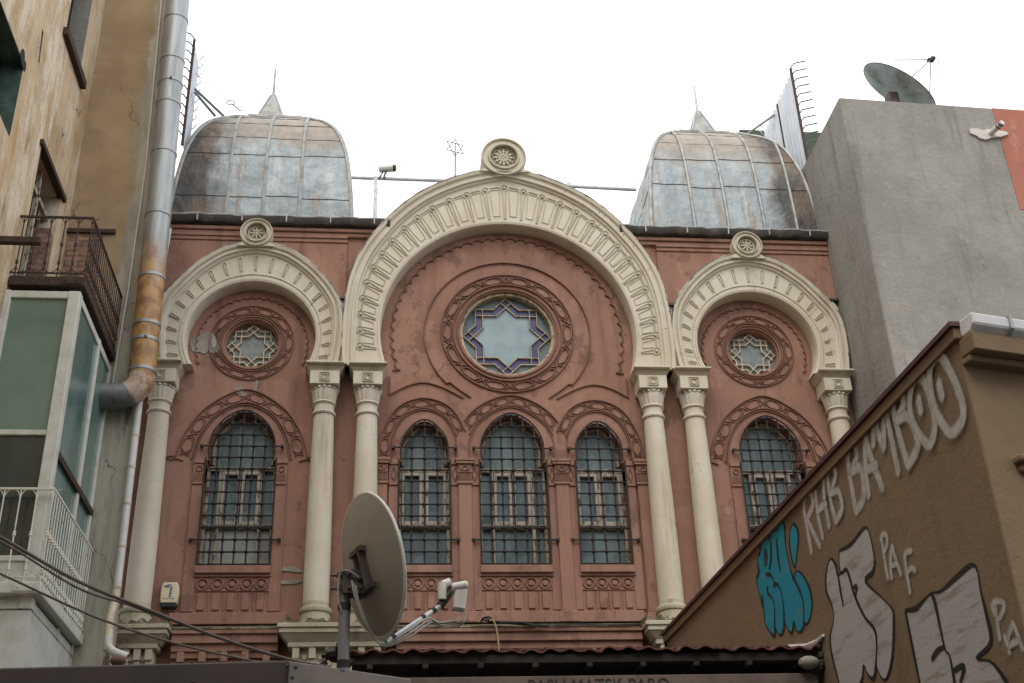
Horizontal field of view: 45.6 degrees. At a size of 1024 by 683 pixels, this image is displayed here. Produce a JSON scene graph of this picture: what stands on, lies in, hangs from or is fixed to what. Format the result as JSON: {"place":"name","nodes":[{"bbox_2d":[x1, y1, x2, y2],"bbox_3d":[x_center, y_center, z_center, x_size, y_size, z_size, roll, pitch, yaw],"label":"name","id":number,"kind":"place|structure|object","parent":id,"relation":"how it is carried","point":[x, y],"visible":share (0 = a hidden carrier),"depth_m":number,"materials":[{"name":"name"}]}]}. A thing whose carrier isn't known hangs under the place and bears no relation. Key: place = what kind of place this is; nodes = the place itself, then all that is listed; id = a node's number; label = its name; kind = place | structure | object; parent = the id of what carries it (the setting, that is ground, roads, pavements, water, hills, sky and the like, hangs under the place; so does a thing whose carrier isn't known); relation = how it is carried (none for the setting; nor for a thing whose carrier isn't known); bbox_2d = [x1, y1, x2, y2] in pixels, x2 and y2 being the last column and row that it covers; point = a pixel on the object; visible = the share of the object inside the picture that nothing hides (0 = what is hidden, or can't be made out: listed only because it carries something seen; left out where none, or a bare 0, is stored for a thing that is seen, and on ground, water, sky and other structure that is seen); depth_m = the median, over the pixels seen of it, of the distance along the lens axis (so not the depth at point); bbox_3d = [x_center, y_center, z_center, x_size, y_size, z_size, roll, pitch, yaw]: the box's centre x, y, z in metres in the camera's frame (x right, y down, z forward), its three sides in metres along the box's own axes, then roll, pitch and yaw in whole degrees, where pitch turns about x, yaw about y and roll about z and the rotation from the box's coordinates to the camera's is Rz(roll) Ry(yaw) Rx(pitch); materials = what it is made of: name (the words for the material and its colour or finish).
{"place":"outdoors","nodes":[
{"label":"outdoors","id":0,"kind":"place"},
{"bbox_2d":[0,540,170,621],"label":"overhead cable","id":1,"kind":"object","parent":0,"point":[53,573],"visible":0.78,"depth_m":8.04,"materials":[{"name":"black rubber"}]},
{"bbox_2d":[0,573,254,661],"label":"overhead cable","id":2,"kind":"object","parent":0,"point":[109,622],"visible":0.75,"depth_m":8.22,"materials":[{"name":"black rubber"}]},
{"bbox_2d":[0,535,331,666],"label":"overhead cable","id":3,"kind":"object","parent":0,"point":[40,560],"visible":0.93,"depth_m":8.01,"materials":[{"name":"black rubber"}]},
{"bbox_2d":[319,634,824,682],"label":"tiled shed","id":4,"kind":"structure","parent":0,"point":[705,663],"depth_m":12.37,"materials":[{"name":"black paint"}]},
{"bbox_2d":[175,0,1023,223],"label":"sky","id":5,"kind":"structure","parent":0,"point":[587,89],"materials":[{"name":"white"}]},
{"bbox_2d":[660,313,1023,682],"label":"ochre building","id":6,"kind":"structure","parent":0,"point":[883,542],"depth_m":10.67,"materials":[{"name":"brown paint"}]},
{"bbox_2d":[802,98,1023,422],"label":"grey building","id":7,"kind":"structure","parent":0,"point":[919,211],"depth_m":22.86,"materials":[{"name":"grey concrete"}]},
{"bbox_2d":[739,130,820,156],"bbox_3d":[7.146,-2.245,30.156,3.200,5.228,2.800,1,-28,-6],"label":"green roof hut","id":8,"kind":"object","parent":7,"relation":"on","point":[812,136],"visible":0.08,"depth_m":30.03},
{"bbox_2d":[747,60,818,169],"bbox_3d":[5.967,-4.429,27.182,0.668,3.035,2.223,5,-29,-14],"label":"spiked screen","id":9,"kind":"object","parent":7,"relation":"on","point":[784,127],"visible":0.48,"depth_m":26.87,"materials":[{"name":"grey metal"}]},
{"bbox_2d":[863,56,938,104],"bbox_3d":[8.259,-5.179,25.699,1.241,2.594,1.982,-24,-35,34],"label":"satellite dish","id":10,"kind":"object","parent":7,"relation":"attached to","point":[887,82],"visible":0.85,"depth_m":25.31,"materials":[{"name":"grey paint"}]},
{"bbox_2d":[988,120,1003,135],"bbox_3d":[9.413,-4.139,23.714,0.125,0.141,0.415,9,-30,-20],"label":"flue outlet","id":11,"kind":"object","parent":7,"relation":"attached to","point":[996,128],"visible":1,"depth_m":23.64,"materials":[{"name":"white plastic"}]},
{"label":"street","id":12,"kind":"structure","parent":0,"visible":0},
{"bbox_2d":[0,0,165,667],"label":"tenement","id":13,"kind":"structure","parent":12,"relation":"on","point":[76,80],"depth_m":19.00,"materials":[{"name":"beige paint"}]},
{"bbox_2d":[0,2,22,136],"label":"window","id":14,"kind":"structure","parent":13,"relation":"in","point":[11,69],"depth_m":18.63,"materials":[{"name":"green glass"}]},
{"bbox_2d":[18,139,66,275],"bbox_3d":[-7.957,-1.662,19.922,0.560,2.900,1.690,1,-28,-6],"label":"window","id":15,"kind":"structure","parent":13,"relation":"in","point":[39,252],"depth_m":20.38,"materials":[{"name":"wood"}]},
{"bbox_2d":[62,0,91,88],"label":"window","id":16,"kind":"structure","parent":13,"relation":"in","point":[74,35],"depth_m":22.75,"materials":[{"name":"brown metal"}]},
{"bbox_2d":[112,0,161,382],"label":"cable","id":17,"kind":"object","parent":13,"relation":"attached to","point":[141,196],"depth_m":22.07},
{"bbox_2d":[103,228,171,661],"bbox_3d":[-5.989,1.350,19.845,0.482,7.771,0.328,-5,-28,4],"label":"drainpipe","id":18,"kind":"object","parent":13,"relation":"attached to","point":[110,648],"visible":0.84,"depth_m":19.00,"materials":[{"name":"grey plastic"}]},
{"bbox_2d":[99,0,189,409],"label":"flue pipe","id":19,"kind":"object","parent":13,"relation":"attached to","point":[135,387],"visible":0.99,"depth_m":21.40,"materials":[{"name":"metal"}]},
{"bbox_2d":[0,661,410,682],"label":"shop canopy","id":20,"kind":"object","parent":12,"relation":"on","point":[261,672],"visible":1,"depth_m":7.29,"materials":[{"name":"grey metal"}]},
{"bbox_2d":[110,655,126,664],"bbox_3d":[-2.542,2.058,7.856,0.108,0.072,0.090,1,-28,-6],"label":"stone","id":21,"kind":"object","parent":20,"relation":"on","point":[118,659],"visible":0.81,"depth_m":7.83,"materials":[{"name":"stone"}]},
{"bbox_2d":[330,491,468,670],"bbox_3d":[-0.797,1.571,7.774,0.791,1.122,0.804,-18,-32,27],"label":"satellite dish","id":22,"kind":"object","parent":20,"relation":"on","point":[371,576],"visible":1,"depth_m":7.56,"materials":[{"name":"grey metal"}]},
{"bbox_2d":[116,68,853,669],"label":"synagogue","id":23,"kind":"structure","parent":12,"relation":"on","point":[504,384],"depth_m":22.30,"materials":[{"name":"pink paint"}]},
{"bbox_2d":[160,582,179,609],"bbox_3d":[-5.593,4.156,19.894,0.290,0.420,0.146,1,-28,-6],"label":"alarm box","id":24,"kind":"object","parent":23,"relation":"attached to","point":[169,595],"visible":1,"depth_m":19.84,"materials":[{"name":"beige plastic"}]},
{"bbox_2d":[179,32,224,148],"bbox_3d":[-6.602,-5.034,25.427,0.445,2.997,1.287,-17,-32,26],"label":"spiked screen","id":25,"kind":"object","parent":23,"relation":"attached to","point":[193,91],"visible":0.73,"depth_m":25.34,"materials":[{"name":"grey metal"}]},
{"bbox_2d":[195,73,241,111],"bbox_3d":[-6.185,-5.231,25.650,1.149,0.418,0.124,20,-35,-35],"label":"guy wire","id":26,"kind":"object","parent":25,"relation":"attached to","point":[224,97],"visible":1,"depth_m":25.74,"materials":[{"name":"metal"}]},
{"bbox_2d":[188,409,283,564],"bbox_3d":[-4.704,2.546,21.056,1.520,2.877,0.418,1,-28,-6],"label":"window","id":27,"kind":"structure","parent":23,"relation":"in","point":[237,527],"depth_m":21.04,"materials":[{"name":"grey glass"}]},
{"bbox_2d":[224,321,278,366],"bbox_3d":[-4.786,0.095,22.444,1.020,1.020,0.180,1,-28,-6],"label":"rose window","id":28,"kind":"structure","parent":23,"relation":"in","point":[249,343],"depth_m":22.51,"materials":[{"name":"grey glass"}]},
{"bbox_2d":[392,419,459,564],"bbox_3d":[-1.540,2.667,21.350,1.220,2.727,0.418,1,-28,-6],"label":"window","id":29,"kind":"structure","parent":23,"relation":"in","point":[424,513],"depth_m":21.37,"materials":[{"name":"grey glass"}]},
{"bbox_2d":[352,175,636,217],"bbox_3d":[-0.316,-2.519,25.341,6.051,2.060,0.080,1,-28,-6],"label":"roof rail","id":30,"kind":"object","parent":23,"relation":"on","point":[375,188],"visible":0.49,"depth_m":25.59,"materials":[{"name":"metal"}]},
{"bbox_2d":[378,165,396,178],"bbox_3d":[-2.617,-3.564,25.574,0.373,0.346,0.163,-8,-29,11],"label":"security camera","id":31,"kind":"object","parent":30,"relation":"attached to","point":[384,169],"visible":1,"depth_m":25.55,"materials":[{"name":"white plastic"}]},
{"bbox_2d":[447,139,463,175],"bbox_3d":[-1.178,-3.087,25.503,0.404,2.871,0.047,11,-31,-23],"label":"star finial","id":32,"kind":"object","parent":30,"relation":"attached to","point":[455,154],"visible":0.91,"depth_m":26.00,"materials":[{"name":"grey paint"}]},
{"bbox_2d":[460,293,554,374],"bbox_3d":[-0.097,-0.097,23.080,1.820,1.820,0.180,1,-28,-6],"label":"rose window","id":33,"kind":"structure","parent":23,"relation":"in","point":[502,333],"depth_m":23.15,"materials":[{"name":"grey glass"}]},
{"bbox_2d":[472,412,559,564],"bbox_3d":[0.016,2.627,21.547,1.520,2.877,0.418,1,-28,-6],"label":"window","id":34,"kind":"structure","parent":23,"relation":"in","point":[512,493],"depth_m":21.53,"materials":[{"name":"grey glass"}]},
{"bbox_2d":[480,616,640,627],"bbox_3d":[0.807,4.606,20.016,2.675,0.223,0.146,0,-28,-5],"label":"cable bundle","id":35,"kind":"object","parent":23,"relation":"on","point":[518,623],"visible":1,"depth_m":19.91,"materials":[{"name":"black rubber"}]},
{"bbox_2d":[489,619,499,649],"bbox_3d":[-0.275,4.858,19.703,0.168,0.733,0.056,1,-28,-6],"label":"hanging cord","id":36,"kind":"object","parent":35,"relation":"hanging from","point":[496,632],"visible":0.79,"depth_m":19.77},
{"bbox_2d":[567,421,640,564],"bbox_3d":[1.577,2.720,21.674,1.220,2.727,0.418,1,-28,-6],"label":"window","id":37,"kind":"structure","parent":23,"relation":"in","point":[603,539],"depth_m":21.67,"materials":[{"name":"grey glass"}]},
{"bbox_2d":[728,330,778,374],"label":"rose window","id":38,"kind":"structure","parent":23,"relation":"in","point":[752,351],"depth_m":23.50,"materials":[{"name":"grey glass"}]},
{"bbox_2d":[732,415,809,541],"bbox_3d":[4.735,2.709,22.039,1.520,2.877,0.418,1,-28,-6],"label":"window","id":39,"kind":"structure","parent":23,"relation":"in","point":[769,473],"depth_m":22.27,"materials":[{"name":"grey glass"}]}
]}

